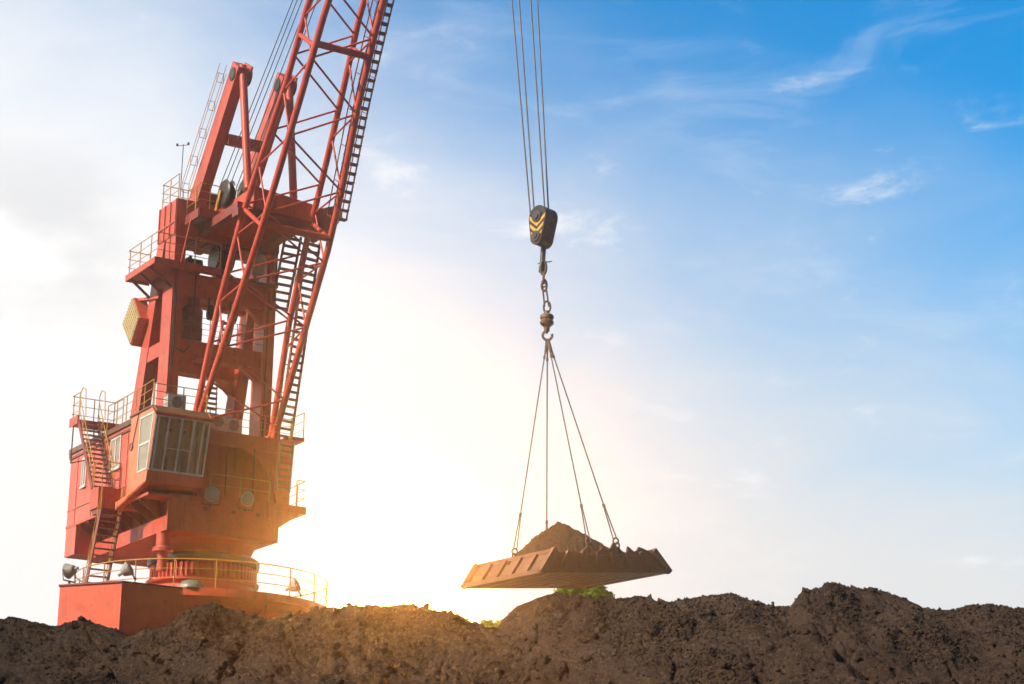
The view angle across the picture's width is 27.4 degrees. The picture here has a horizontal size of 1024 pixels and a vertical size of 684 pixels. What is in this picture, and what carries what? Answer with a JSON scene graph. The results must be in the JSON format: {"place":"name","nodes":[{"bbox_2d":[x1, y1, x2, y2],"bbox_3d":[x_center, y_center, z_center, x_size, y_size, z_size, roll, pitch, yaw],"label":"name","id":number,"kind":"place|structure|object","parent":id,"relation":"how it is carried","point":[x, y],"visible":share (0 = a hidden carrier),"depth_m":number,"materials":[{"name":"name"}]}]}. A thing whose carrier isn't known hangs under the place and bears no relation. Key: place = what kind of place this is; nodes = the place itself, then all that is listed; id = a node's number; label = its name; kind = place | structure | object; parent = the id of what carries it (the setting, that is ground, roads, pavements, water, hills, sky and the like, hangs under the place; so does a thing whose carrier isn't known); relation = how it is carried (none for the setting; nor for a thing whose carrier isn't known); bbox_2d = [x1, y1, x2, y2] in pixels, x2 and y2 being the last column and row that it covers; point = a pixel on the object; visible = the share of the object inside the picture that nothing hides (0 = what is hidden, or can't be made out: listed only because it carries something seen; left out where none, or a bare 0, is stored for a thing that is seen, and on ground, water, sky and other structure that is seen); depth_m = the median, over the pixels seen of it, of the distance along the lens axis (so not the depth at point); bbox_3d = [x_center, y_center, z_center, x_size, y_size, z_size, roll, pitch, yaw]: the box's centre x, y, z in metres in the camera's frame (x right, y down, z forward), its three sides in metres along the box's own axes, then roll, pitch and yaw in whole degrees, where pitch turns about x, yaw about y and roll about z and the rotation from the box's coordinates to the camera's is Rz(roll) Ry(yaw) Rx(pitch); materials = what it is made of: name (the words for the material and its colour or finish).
{"place":"outdoors","nodes":[
{"label":"outdoors","id":0,"kind":"place"},
{"bbox_2d":[0,0,1023,625],"label":"sky","id":1,"kind":"structure","parent":0,"point":[784,276],"materials":[{"name":"blue"}]},
{"label":"ground","id":2,"kind":"structure","parent":0,"visible":0},
{"bbox_2d":[57,0,394,635],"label":"harbour crane","id":3,"kind":"object","parent":2,"relation":"on","point":[190,509],"visible":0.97,"depth_m":88.51,"materials":[{"name":"red paint"}]},
{"bbox_2d":[79,458,86,488],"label":"wall window","id":4,"kind":"structure","parent":3,"relation":"in","point":[84,470],"depth_m":91.57,"materials":[{"name":"white glass"}]},
{"bbox_2d":[109,435,121,472],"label":"wall window","id":5,"kind":"structure","parent":3,"relation":"in","point":[116,443],"depth_m":88.64,"materials":[{"name":"white glass"}]},
{"bbox_2d":[137,411,153,472],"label":"side window","id":6,"kind":"structure","parent":3,"relation":"in","point":[146,422],"depth_m":85.47,"materials":[{"name":"white glass"}]},
{"bbox_2d":[148,414,210,476],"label":"front window","id":7,"kind":"structure","parent":3,"relation":"in","point":[157,415],"depth_m":85.41,"materials":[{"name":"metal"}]},
{"bbox_2d":[193,423,207,474],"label":"side window","id":8,"kind":"structure","parent":3,"relation":"in","point":[206,424],"depth_m":86.73,"materials":[{"name":"glass"}]},
{"bbox_2d":[511,0,530,214],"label":"hoist rope","id":9,"kind":"object","parent":3,"relation":"hanging from","point":[521,107],"visible":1,"depth_m":70.58,"materials":[{"name":"metal"}]},
{"bbox_2d":[529,205,557,272],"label":"hook block","id":10,"kind":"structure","parent":9,"relation":"hanging from","point":[543,220],"depth_m":68.66,"materials":[{"name":"black paint"}]},
{"bbox_2d":[539,259,553,340],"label":"swivel chain","id":11,"kind":"object","parent":10,"relation":"hanging from","point":[546,318],"visible":1,"depth_m":68.01,"materials":[{"name":"grey metal"}]},
{"bbox_2d":[511,340,546,555],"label":"sling","id":12,"kind":"object","parent":11,"relation":"hanging from","point":[520,513],"visible":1,"depth_m":65.90,"materials":[{"name":"metal"}]},
{"bbox_2d":[545,342,548,529],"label":"sling","id":13,"kind":"object","parent":11,"relation":"hanging from","point":[546,520],"visible":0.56,"depth_m":67.70,"materials":[{"name":"metal"}]},
{"bbox_2d":[546,340,591,544],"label":"sling","id":14,"kind":"object","parent":11,"relation":"hanging from","point":[581,504],"visible":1,"depth_m":65.50,"materials":[{"name":"metal"}]},
{"bbox_2d":[548,340,618,544],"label":"sling","id":15,"kind":"object","parent":11,"relation":"hanging from","point":[603,504],"visible":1,"depth_m":65.89,"materials":[{"name":"metal"}]},
{"bbox_2d":[460,542,672,589],"bbox_3d":[1.700,7.100,65.606,5.254,1.350,4.053,13,-20,-36],"label":"loading pan","id":16,"kind":"object","parent":15,"relation":"hanging from","point":[587,567],"visible":1,"depth_m":64.52,"materials":[{"name":"orange paint"}]},
{"bbox_2d":[513,521,608,556],"bbox_3d":[1.672,6.466,65.758,4.269,1.724,3.653,13,-20,-36],"label":"soil heap","id":17,"kind":"object","parent":16,"relation":"in","point":[560,536],"visible":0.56,"depth_m":65.00,"materials":[{"name":"brown soil"}]},
{"bbox_2d":[518,0,534,207],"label":"hoist rope","id":18,"kind":"object","parent":3,"relation":"hanging from","point":[526,104],"visible":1,"depth_m":70.63,"materials":[{"name":"metal"}]},
{"bbox_2d":[530,0,544,205],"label":"hoist rope","id":19,"kind":"object","parent":3,"relation":"hanging from","point":[537,103],"visible":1,"depth_m":70.62,"materials":[{"name":"metal"}]},
{"bbox_2d":[537,0,548,207],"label":"hoist rope","id":20,"kind":"object","parent":3,"relation":"hanging from","point":[542,106],"visible":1,"depth_m":70.65,"materials":[{"name":"metal"}]},
{"bbox_2d":[480,619,502,627],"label":"tree","id":21,"kind":"object","parent":2,"relation":"on","point":[489,624],"visible":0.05,"depth_m":71.66,"materials":[{"name":"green plant"}]},
{"bbox_2d":[0,583,1023,683],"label":"soil mound","id":22,"kind":"object","parent":2,"relation":"on","point":[606,669],"visible":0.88,"depth_m":38.01,"materials":[{"name":"brown soil"}]},
{"bbox_2d":[0,582,1023,683],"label":"soil clods","id":23,"kind":"object","parent":22,"relation":"on","point":[329,648],"visible":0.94,"depth_m":38.60,"materials":[{"name":"brown soil"}]},
{"bbox_2d":[552,586,615,598],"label":"tree","id":24,"kind":"object","parent":2,"relation":"on","point":[600,592],"visible":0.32,"depth_m":72.00,"materials":[{"name":"green plant"}]}
]}

